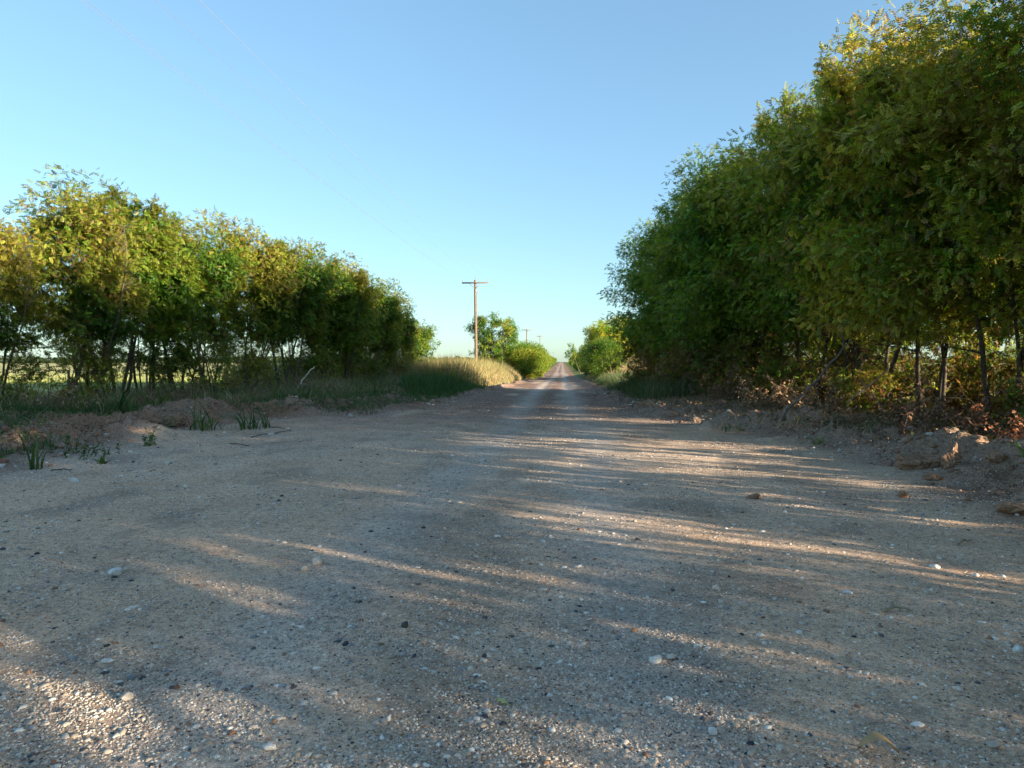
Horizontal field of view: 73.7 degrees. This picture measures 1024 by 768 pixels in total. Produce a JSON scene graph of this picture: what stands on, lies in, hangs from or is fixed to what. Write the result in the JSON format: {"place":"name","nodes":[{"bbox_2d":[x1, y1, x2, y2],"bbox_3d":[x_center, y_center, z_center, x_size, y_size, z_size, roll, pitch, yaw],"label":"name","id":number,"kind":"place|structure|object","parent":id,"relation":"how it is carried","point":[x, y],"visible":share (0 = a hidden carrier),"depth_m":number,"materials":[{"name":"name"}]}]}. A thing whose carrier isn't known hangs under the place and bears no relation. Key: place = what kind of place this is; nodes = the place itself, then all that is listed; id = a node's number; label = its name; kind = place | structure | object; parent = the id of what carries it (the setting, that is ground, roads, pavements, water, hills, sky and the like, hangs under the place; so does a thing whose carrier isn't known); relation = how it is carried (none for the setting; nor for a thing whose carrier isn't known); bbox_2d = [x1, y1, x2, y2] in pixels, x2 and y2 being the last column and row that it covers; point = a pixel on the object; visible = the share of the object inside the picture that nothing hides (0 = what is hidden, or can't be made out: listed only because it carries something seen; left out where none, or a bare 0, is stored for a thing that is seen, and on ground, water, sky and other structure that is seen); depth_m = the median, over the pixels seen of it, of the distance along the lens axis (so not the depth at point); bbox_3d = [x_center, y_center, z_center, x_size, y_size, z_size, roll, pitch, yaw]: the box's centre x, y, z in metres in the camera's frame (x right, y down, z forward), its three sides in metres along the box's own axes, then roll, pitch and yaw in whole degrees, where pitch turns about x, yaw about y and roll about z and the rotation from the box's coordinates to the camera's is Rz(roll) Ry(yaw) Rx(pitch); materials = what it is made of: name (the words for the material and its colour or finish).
{"place":"outdoors","nodes":[
{"label":"outdoors","id":0,"kind":"place"},
{"bbox_2d":[218,351,526,386],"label":"dry grass","id":1,"kind":"structure","parent":0,"point":[483,372],"depth_m":44.65,"materials":[{"name":"beige plant"}]},
{"bbox_2d":[0,0,1022,361],"label":"sky","id":2,"kind":"structure","parent":0,"point":[529,137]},
{"bbox_2d":[0,362,1023,767],"bbox_3d":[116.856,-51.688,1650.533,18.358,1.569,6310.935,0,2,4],"label":"road","id":3,"kind":"structure","parent":0,"point":[558,382],"depth_m":4.67,"materials":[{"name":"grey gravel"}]},
{"bbox_2d":[6,430,51,469],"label":"grass tuft","id":4,"kind":"object","parent":3,"relation":"on","point":[32,463],"visible":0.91,"depth_m":9.54,"materials":[{"name":"green plant"}]},
{"bbox_2d":[172,395,239,430],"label":"grass tuft","id":5,"kind":"object","parent":3,"relation":"on","point":[205,425],"visible":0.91,"depth_m":14.98,"materials":[{"name":"green plant"}]},
{"bbox_2d":[214,398,289,429],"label":"grass tuft","id":6,"kind":"object","parent":3,"relation":"on","point":[249,426],"visible":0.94,"depth_m":15.32,"materials":[{"name":"green plant"}]},
{"bbox_2d":[0,391,1022,513],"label":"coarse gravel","id":7,"kind":"structure","parent":3,"relation":"on","point":[607,461],"depth_m":10.10,"materials":[{"name":"grey gravel"}]},
{"bbox_2d":[858,731,899,753],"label":"fallen leaf","id":8,"kind":"object","parent":3,"relation":"on","point":[871,737],"visible":1,"depth_m":2.63,"materials":[{"name":"beige plant"}]},
{"bbox_2d":[893,453,941,469],"bbox_3d":[5.608,1.116,9.422,0.629,0.307,0.554,1,2,33],"label":"dirt clod","id":9,"kind":"object","parent":3,"relation":"on","point":[915,461],"visible":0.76,"depth_m":9.35,"materials":[{"name":"soil"}]},
{"bbox_2d":[993,501,1023,513],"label":"dirt clod","id":10,"kind":"object","parent":3,"relation":"on","point":[1009,507],"visible":1,"depth_m":6.42,"materials":[{"name":"soil"}]},
{"bbox_2d":[0,362,1023,500],"bbox_3d":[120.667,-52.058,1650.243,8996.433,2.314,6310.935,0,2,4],"label":"ground","id":11,"kind":"structure","parent":0,"point":[1008,448],"depth_m":13.91,"materials":[{"name":"brown soil"}]},
{"bbox_2d":[0,293,44,401],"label":"sapling","id":12,"kind":"object","parent":11,"relation":"on","point":[15,363],"visible":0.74,"depth_m":17.20,"materials":[{"name":"green plant"}]},
{"bbox_2d":[0,217,55,403],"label":"roadside tree","id":13,"kind":"object","parent":11,"relation":"on","point":[16,298],"visible":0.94,"depth_m":17.22,"materials":[{"name":"green plant"}]},
{"bbox_2d":[0,333,72,405],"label":"sapling","id":14,"kind":"object","parent":11,"relation":"on","point":[29,372],"visible":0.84,"depth_m":17.45,"materials":[{"name":"green plant"}]},
{"bbox_2d":[3,378,101,411],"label":"dead bush","id":15,"kind":"object","parent":11,"relation":"on","point":[64,400],"visible":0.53,"depth_m":16.57,"materials":[{"name":"brown plant"}]},
{"bbox_2d":[45,431,92,452],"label":"leafy weed","id":16,"kind":"object","parent":11,"relation":"on","point":[68,443],"visible":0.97,"depth_m":11.13,"materials":[{"name":"green plant"}]},
{"bbox_2d":[2,179,157,402],"bbox_3d":[-12.512,-2.482,19.505,4.104,6.607,4.535,-1,2,-20],"label":"roadside tree","id":17,"kind":"object","parent":11,"relation":"on","point":[125,296],"visible":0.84,"depth_m":18.93,"materials":[{"name":"green plant"}]},
{"bbox_2d":[40,303,130,404],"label":"sapling","id":18,"kind":"object","parent":11,"relation":"on","point":[68,342],"visible":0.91,"depth_m":18.62,"materials":[{"name":"green plant"}]},
{"bbox_2d":[46,335,131,401],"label":"sapling","id":19,"kind":"object","parent":11,"relation":"on","point":[110,361],"visible":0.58,"depth_m":19.40,"materials":[{"name":"green plant"}]},
{"bbox_2d":[29,256,152,398],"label":"leaning tree","id":20,"kind":"object","parent":11,"relation":"on","point":[79,361],"visible":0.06,"depth_m":20.34,"materials":[{"name":"green plant"}]},
{"bbox_2d":[2,163,184,396],"bbox_3d":[-12.878,-2.863,21.298,4.912,7.356,4.786,0,2,-4],"label":"roadside tree","id":21,"kind":"object","parent":11,"relation":"on","point":[161,244],"visible":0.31,"depth_m":20.90,"materials":[{"name":"green plant"}]},
{"bbox_2d":[64,335,126,397],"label":"sapling","id":22,"kind":"object","parent":11,"relation":"on","point":[107,364],"visible":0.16,"depth_m":20.93,"materials":[{"name":"green plant"}]},
{"bbox_2d":[98,376,163,413],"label":"grass tuft","id":23,"kind":"object","parent":11,"relation":"on","point":[120,405],"visible":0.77,"depth_m":16.30,"materials":[{"name":"green plant"}]},
{"bbox_2d":[86,206,224,394],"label":"roadside tree","id":24,"kind":"object","parent":11,"relation":"on","point":[180,292],"visible":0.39,"depth_m":22.94,"materials":[{"name":"green plant"}]},
{"bbox_2d":[129,381,184,404],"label":"dead bush","id":25,"kind":"object","parent":11,"relation":"on","point":[169,396],"visible":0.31,"depth_m":19.39,"materials":[{"name":"brown plant"}]},
{"bbox_2d":[128,344,192,398],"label":"sapling","id":26,"kind":"object","parent":11,"relation":"on","point":[155,374],"visible":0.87,"depth_m":22.06,"materials":[{"name":"green plant"}]},
{"bbox_2d":[163,413,187,426],"bbox_3d":[-7.739,0.841,15.639,0.482,0.361,0.395,0,2,2],"label":"dirt clod","id":27,"kind":"object","parent":11,"relation":"on","point":[180,419],"visible":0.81,"depth_m":15.55,"materials":[{"name":"soil"}]},
{"bbox_2d":[135,211,260,391],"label":"roadside tree","id":28,"kind":"object","parent":11,"relation":"on","point":[223,263],"visible":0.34,"depth_m":24.48,"materials":[{"name":"green plant"}]},
{"bbox_2d":[160,322,236,392],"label":"sapling","id":29,"kind":"object","parent":11,"relation":"on","point":[201,365],"visible":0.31,"depth_m":24.79,"materials":[{"name":"green plant"}]},
{"bbox_2d":[0,393,410,449],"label":"fallen leaves","id":30,"kind":"object","parent":11,"relation":"on","point":[147,415],"visible":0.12,"depth_m":14.11,"materials":[{"name":"plant"}]},
{"bbox_2d":[147,205,267,388],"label":"roadside tree","id":31,"kind":"object","parent":11,"relation":"on","point":[235,299],"visible":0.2,"depth_m":26.47,"materials":[{"name":"green plant"}]},
{"bbox_2d":[172,307,243,392],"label":"sapling","id":32,"kind":"object","parent":11,"relation":"on","point":[215,353],"visible":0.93,"depth_m":23.55,"materials":[{"name":"green plant"}]},
{"bbox_2d":[0,387,439,458],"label":"weed patches","id":33,"kind":"object","parent":11,"relation":"on","point":[102,413],"visible":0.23,"depth_m":17.27,"materials":[{"name":"green plant"}]},
{"bbox_2d":[192,317,249,388],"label":"sapling","id":34,"kind":"object","parent":11,"relation":"on","point":[232,351],"visible":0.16,"depth_m":27.93,"materials":[{"name":"green plant"}]},
{"bbox_2d":[0,363,457,421],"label":"undergrowth","id":35,"kind":"object","parent":11,"relation":"on","point":[333,386],"visible":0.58,"depth_m":21.70,"materials":[{"name":"green plant"}]},
{"bbox_2d":[219,321,270,391],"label":"sapling","id":36,"kind":"object","parent":11,"relation":"on","point":[250,355],"visible":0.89,"depth_m":26.18,"materials":[{"name":"green plant"}]},
{"bbox_2d":[197,215,313,390],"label":"roadside tree","id":37,"kind":"object","parent":11,"relation":"on","point":[273,291],"visible":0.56,"depth_m":28.16,"materials":[{"name":"green plant"}]},
{"bbox_2d":[235,338,284,390],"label":"sapling","id":38,"kind":"object","parent":11,"relation":"on","point":[267,366],"visible":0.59,"depth_m":27.27,"materials":[{"name":"green plant"}]},
{"bbox_2d":[271,343,308,382],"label":"sapling","id":39,"kind":"object","parent":11,"relation":"on","point":[287,360],"visible":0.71,"depth_m":31.62,"materials":[{"name":"green plant"}]},
{"bbox_2d":[247,236,346,387],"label":"roadside tree","id":40,"kind":"object","parent":11,"relation":"on","point":[321,296],"visible":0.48,"depth_m":30.18,"materials":[{"name":"green plant"}]},
{"bbox_2d":[249,236,348,386],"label":"roadside tree","id":41,"kind":"object","parent":11,"relation":"on","point":[317,312],"visible":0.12,"depth_m":32.23,"materials":[{"name":"green plant"}]},
{"bbox_2d":[294,265,365,385],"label":"roadside tree","id":42,"kind":"object","parent":11,"relation":"on","point":[338,345],"visible":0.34,"depth_m":33.81,"materials":[{"name":"green plant"}]},
{"bbox_2d":[310,339,349,387],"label":"sapling","id":43,"kind":"object","parent":11,"relation":"on","point":[327,356],"visible":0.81,"depth_m":32.41,"materials":[{"name":"green plant"}]},
{"bbox_2d":[311,250,391,383],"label":"roadside tree","id":44,"kind":"object","parent":11,"relation":"on","point":[365,289],"visible":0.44,"depth_m":34.79,"materials":[{"name":"green plant"}]},
{"bbox_2d":[337,347,365,380],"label":"sapling","id":45,"kind":"object","parent":11,"relation":"on","point":[347,364],"visible":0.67,"depth_m":36.27,"materials":[{"name":"green plant"}]},
{"bbox_2d":[316,260,387,379],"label":"roadside tree","id":46,"kind":"object","parent":11,"relation":"on","point":[369,304],"visible":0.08,"depth_m":36.82,"materials":[{"name":"green plant"}]},
{"bbox_2d":[353,284,407,380],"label":"roadside tree","id":47,"kind":"object","parent":11,"relation":"on","point":[389,361],"visible":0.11,"depth_m":42.97,"materials":[{"name":"green plant"}]},
{"bbox_2d":[360,277,410,378],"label":"roadside tree","id":48,"kind":"object","parent":11,"relation":"on","point":[393,303],"visible":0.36,"depth_m":41.42,"materials":[{"name":"green plant"}]},
{"bbox_2d":[373,282,423,372],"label":"roadside tree","id":49,"kind":"object","parent":11,"relation":"on","point":[410,327],"visible":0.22,"depth_m":45.14,"materials":[{"name":"green plant"}]},
{"bbox_2d":[391,307,429,365],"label":"roadside tree","id":50,"kind":"object","parent":11,"relation":"on","point":[418,331],"visible":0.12,"depth_m":47.50,"materials":[{"name":"green plant"}]},
{"bbox_2d":[413,322,441,365],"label":"roadside tree","id":51,"kind":"object","parent":11,"relation":"on","point":[428,333],"visible":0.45,"depth_m":49.68,"materials":[{"name":"green plant"}]},
{"bbox_2d":[393,371,487,398],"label":"green grass","id":52,"kind":"structure","parent":11,"relation":"on","point":[435,385],"depth_m":31.68,"materials":[{"name":"green plant"}]},
{"bbox_2d":[462,277,487,359],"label":"utility pole","id":53,"kind":"object","parent":11,"relation":"on","point":[475,326],"visible":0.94,"depth_m":63.15,"materials":[{"name":"brown wood"}]},
{"bbox_2d":[464,311,502,363],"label":"upright tree","id":54,"kind":"object","parent":11,"relation":"on","point":[484,342],"visible":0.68,"depth_m":85.31,"materials":[{"name":"green plant"}]},
{"bbox_2d":[0,355,1008,362],"bbox_3d":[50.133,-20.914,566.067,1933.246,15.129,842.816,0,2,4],"label":"tree line","id":55,"kind":"object","parent":11,"relation":"on","point":[27,360],"visible":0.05,"depth_m":752.80,"materials":[{"name":"green plant"}]},
{"bbox_2d":[490,316,520,363],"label":"upright tree","id":56,"kind":"object","parent":11,"relation":"on","point":[508,331],"visible":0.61,"depth_m":85.29,"materials":[{"name":"green plant"}]},
{"bbox_2d":[0,390,1023,493],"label":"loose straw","id":57,"kind":"object","parent":11,"relation":"on","point":[633,403],"visible":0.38,"depth_m":13.74,"materials":[{"name":"beige plant"}]},
{"bbox_2d":[0,372,1023,398],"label":"field grass","id":58,"kind":"structure","parent":11,"relation":"on","point":[143,379],"depth_m":68.95,"materials":[{"name":"green plant"}]},
{"bbox_2d":[0,388,1023,501],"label":"broken clods","id":59,"kind":"object","parent":11,"relation":"on","point":[907,439],"visible":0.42,"depth_m":11.60,"materials":[{"name":"soil"}]},
{"bbox_2d":[9,386,1019,528],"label":"soil crumbs","id":60,"kind":"object","parent":11,"relation":"on","point":[931,444],"visible":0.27,"depth_m":13.69,"materials":[{"name":"soil"}]},
{"bbox_2d":[500,341,551,378],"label":"roadside bush","id":61,"kind":"object","parent":11,"relation":"on","point":[517,356],"visible":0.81,"depth_m":79.04,"materials":[{"name":"green plant"}]},
{"bbox_2d":[582,336,625,378],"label":"bushy tree","id":62,"kind":"object","parent":11,"relation":"on","point":[595,350],"visible":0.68,"depth_m":61.87,"materials":[{"name":"green plant"}]},
{"bbox_2d":[580,316,632,356],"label":"round tree","id":63,"kind":"object","parent":11,"relation":"on","point":[591,332],"visible":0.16,"depth_m":95.72,"materials":[{"name":"green plant"}]},
{"bbox_2d":[599,333,659,383],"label":"shrub","id":64,"kind":"object","parent":11,"relation":"on","point":[636,371],"visible":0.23,"depth_m":35.36,"materials":[{"name":"green plant"}]},
{"bbox_2d":[596,233,677,373],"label":"tall tree","id":65,"kind":"object","parent":11,"relation":"on","point":[632,249],"visible":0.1,"depth_m":35.11,"materials":[{"name":"green plant"}]},
{"bbox_2d":[607,195,693,357],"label":"tall tree","id":66,"kind":"object","parent":11,"relation":"on","point":[622,275],"depth_m":32.58,"materials":[{"name":"green plant"}]},
{"bbox_2d":[634,323,694,381],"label":"shrub","id":67,"kind":"object","parent":11,"relation":"on","point":[648,358],"visible":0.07,"depth_m":31.25,"materials":[{"name":"green plant"}]},
{"bbox_2d":[620,192,755,370],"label":"tall tree","id":68,"kind":"object","parent":11,"relation":"on","point":[645,322],"visible":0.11,"depth_m":30.03,"materials":[{"name":"green plant"}]},
{"bbox_2d":[646,336,741,392],"bbox_3d":[7.196,-0.520,27.079,3.667,3.353,4.125,0,2,6],"label":"shrub","id":69,"kind":"object","parent":11,"relation":"on","point":[674,357],"visible":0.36,"depth_m":26.87,"materials":[{"name":"green plant"}]},
{"bbox_2d":[640,184,778,373],"bbox_3d":[8.737,-3.800,28.225,6.465,8.838,7.013,0,2,-13],"label":"tall tree","id":70,"kind":"object","parent":11,"relation":"on","point":[688,270],"visible":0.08,"depth_m":28.04,"materials":[{"name":"green plant"}]},
{"bbox_2d":[636,136,805,389],"bbox_3d":[8.758,-4.228,26.397,7.653,10.076,7.922,-1,2,-25],"label":"tall tree","id":71,"kind":"object","parent":11,"relation":"on","point":[662,248],"visible":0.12,"depth_m":25.91,"materials":[{"name":"green plant"}]},
{"bbox_2d":[671,324,794,396],"bbox_3d":[7.693,-0.443,23.856,3.667,3.353,4.125,2,3,44],"label":"shrub","id":72,"kind":"object","parent":11,"relation":"on","point":[719,364],"visible":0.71,"depth_m":23.54,"materials":[{"name":"green plant"}]},
{"bbox_2d":[689,363,779,399],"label":"dead bush","id":73,"kind":"object","parent":11,"relation":"on","point":[725,389],"visible":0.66,"depth_m":22.01,"materials":[{"name":"brown plant"}]},
{"bbox_2d":[650,151,836,387],"bbox_3d":[8.527,-3.825,23.950,6.696,9.155,7.264,1,2,24],"label":"tall tree","id":74,"kind":"object","parent":11,"relation":"on","point":[701,241],"visible":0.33,"depth_m":23.39,"materials":[{"name":"green plant"}]},
{"bbox_2d":[668,82,866,401],"bbox_3d":[9.267,-4.288,21.374,8.106,10.290,7.525,1,2,26],"label":"tall tree","id":75,"kind":"object","parent":11,"relation":"on","point":[725,204],"visible":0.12,"depth_m":21.38,"materials":[{"name":"green plant"}]},
{"bbox_2d":[735,372,816,407],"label":"dead bush","id":76,"kind":"object","parent":11,"relation":"on","point":[775,399],"visible":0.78,"depth_m":19.02,"materials":[{"name":"brown plant"}]},
{"bbox_2d":[737,346,823,399],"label":"shrub","id":77,"kind":"object","parent":11,"relation":"on","point":[768,369],"visible":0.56,"depth_m":20.72,"materials":[{"name":"green plant"}]},
{"bbox_2d":[716,407,846,428],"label":"grass tuft","id":78,"kind":"object","parent":11,"relation":"on","point":[785,419],"visible":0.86,"depth_m":13.77,"materials":[{"name":"plant"}]},
{"bbox_2d":[781,337,851,420],"bbox_3d":[5.750,-0.099,12.899,1.213,1.630,0.101,1,2,17],"label":"leaning branch","id":79,"kind":"object","parent":11,"relation":"on","point":[805,391],"visible":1,"depth_m":12.92,"materials":[{"name":"brown plant"}]},
{"bbox_2d":[772,365,873,414],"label":"dead bush","id":80,"kind":"object","parent":11,"relation":"on","point":[833,402],"visible":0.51,"depth_m":16.17,"materials":[{"name":"brown plant"}]},
{"bbox_2d":[637,388,1018,440],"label":"leaf litter","id":81,"kind":"object","parent":11,"relation":"on","point":[730,401],"visible":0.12,"depth_m":16.94,"materials":[{"name":"brown plant"}]},
{"bbox_2d":[802,412,907,434],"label":"grass tuft","id":82,"kind":"object","parent":11,"relation":"on","point":[864,425],"visible":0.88,"depth_m":12.54,"materials":[{"name":"brown plant"}]},
{"bbox_2d":[726,74,993,404],"bbox_3d":[10.001,-3.907,19.203,7.487,9.857,7.750,0,2,9],"label":"tall tree","id":83,"kind":"object","parent":11,"relation":"on","point":[776,300],"visible":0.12,"depth_m":19.43,"materials":[{"name":"green plant"}]},
{"bbox_2d":[707,24,1019,409],"bbox_3d":[8.847,-3.902,16.776,7.732,9.816,7.178,1,2,21],"label":"tall tree","id":84,"kind":"object","parent":11,"relation":"on","point":[792,159],"visible":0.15,"depth_m":16.65,"materials":[{"name":"green plant"}]},
{"bbox_2d":[796,334,934,404],"bbox_3d":[10.263,-0.204,19.911,3.507,2.850,3.117,1,2,30],"label":"shrub","id":85,"kind":"object","parent":11,"relation":"on","point":[828,357],"visible":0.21,"depth_m":19.79,"materials":[{"name":"green plant"}]},
{"bbox_2d":[825,354,915,413],"bbox_3d":[8.292,0.246,15.881,1.947,1.920,2.144,1,2,29],"label":"shrub","id":86,"kind":"object","parent":11,"relation":"on","point":[851,385],"visible":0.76,"depth_m":15.86,"materials":[{"name":"green plant"}]},
{"bbox_2d":[816,372,964,428],"bbox_3d":[7.568,0.377,13.660,3.016,1.388,2.254,0,2,4],"label":"dead bush","id":87,"kind":"object","parent":11,"relation":"on","point":[884,415],"visible":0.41,"depth_m":13.56,"materials":[{"name":"brown plant"}]},
{"bbox_2d":[776,0,1023,420],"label":"tall tree","id":88,"kind":"object","parent":11,"relation":"on","point":[839,85],"visible":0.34,"depth_m":14.08,"materials":[{"name":"green plant"}]},
{"bbox_2d":[819,0,1023,423],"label":"tall tree","id":89,"kind":"object","parent":11,"relation":"on","point":[910,264],"visible":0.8,"depth_m":11.99,"materials":[{"name":"green plant"}]},
{"bbox_2d":[876,374,1021,435],"bbox_3d":[7.676,0.464,11.559,2.841,1.244,2.414,0,2,4],"label":"dead bush","id":90,"kind":"object","parent":11,"relation":"on","point":[964,424],"visible":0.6,"depth_m":11.66,"materials":[{"name":"brown plant"}]},
{"bbox_2d":[940,441,960,469],"bbox_3d":[5.759,0.953,8.972,0.280,0.396,0.186,-1,2,-17],"label":"dirt clod","id":91,"kind":"object","parent":11,"relation":"on","point":[950,459],"visible":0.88,"depth_m":8.93,"materials":[{"name":"soil"}]},
{"bbox_2d":[899,336,1021,405],"bbox_3d":[13.524,-0.083,20.808,3.507,2.850,3.117,0,2,-8],"label":"shrub","id":92,"kind":"object","parent":11,"relation":"on","point":[950,368],"visible":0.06,"depth_m":19.92,"materials":[{"name":"green plant"}]},
{"bbox_2d":[904,339,1023,415],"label":"shrub","id":93,"kind":"object","parent":11,"relation":"on","point":[974,366],"visible":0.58,"depth_m":15.77,"materials":[{"name":"green plant"}]},
{"bbox_2d":[913,262,1023,404],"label":"tall tree","id":94,"kind":"object","parent":11,"relation":"on","point":[996,348],"depth_m":18.86,"materials":[{"name":"green plant"}]},
{"bbox_2d":[921,0,1023,313],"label":"tall tree","id":95,"kind":"object","parent":11,"relation":"on","point":[985,20],"visible":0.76,"depth_m":10.86,"materials":[{"name":"green plant"}]},
{"bbox_2d":[949,383,1023,440],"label":"dead bush","id":96,"kind":"object","parent":11,"relation":"on","point":[1017,435],"visible":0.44,"depth_m":10.13,"materials":[{"name":"brown plant"}]},
{"bbox_2d":[951,76,1023,350],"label":"tall tree","id":97,"kind":"object","parent":11,"relation":"on","point":[999,340],"visible":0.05,"depth_m":15.15,"materials":[{"name":"green plant"}]},
{"bbox_2d":[984,450,1009,462],"bbox_3d":[6.226,0.954,8.740,0.286,0.210,0.165,1,2,21],"label":"dirt clod","id":98,"kind":"object","parent":11,"relation":"on","point":[993,456],"visible":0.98,"depth_m":8.71,"materials":[{"name":"soil"}]},
{"bbox_2d":[983,367,1023,438],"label":"shrub","id":99,"kind":"object","parent":11,"relation":"on","point":[1011,399],"visible":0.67,"depth_m":11.15,"materials":[{"name":"green plant"}]},
{"bbox_2d":[985,33,1023,116],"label":"tall tree","id":100,"kind":"object","parent":11,"relation":"on","point":[1015,49],"visible":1,"depth_m":9.81,"materials":[{"name":"green plant"}]},
{"bbox_2d":[592,370,741,399],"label":"verge grass","id":101,"kind":"structure","parent":0,"point":[613,380],"depth_m":27.38,"materials":[{"name":"green plant"}]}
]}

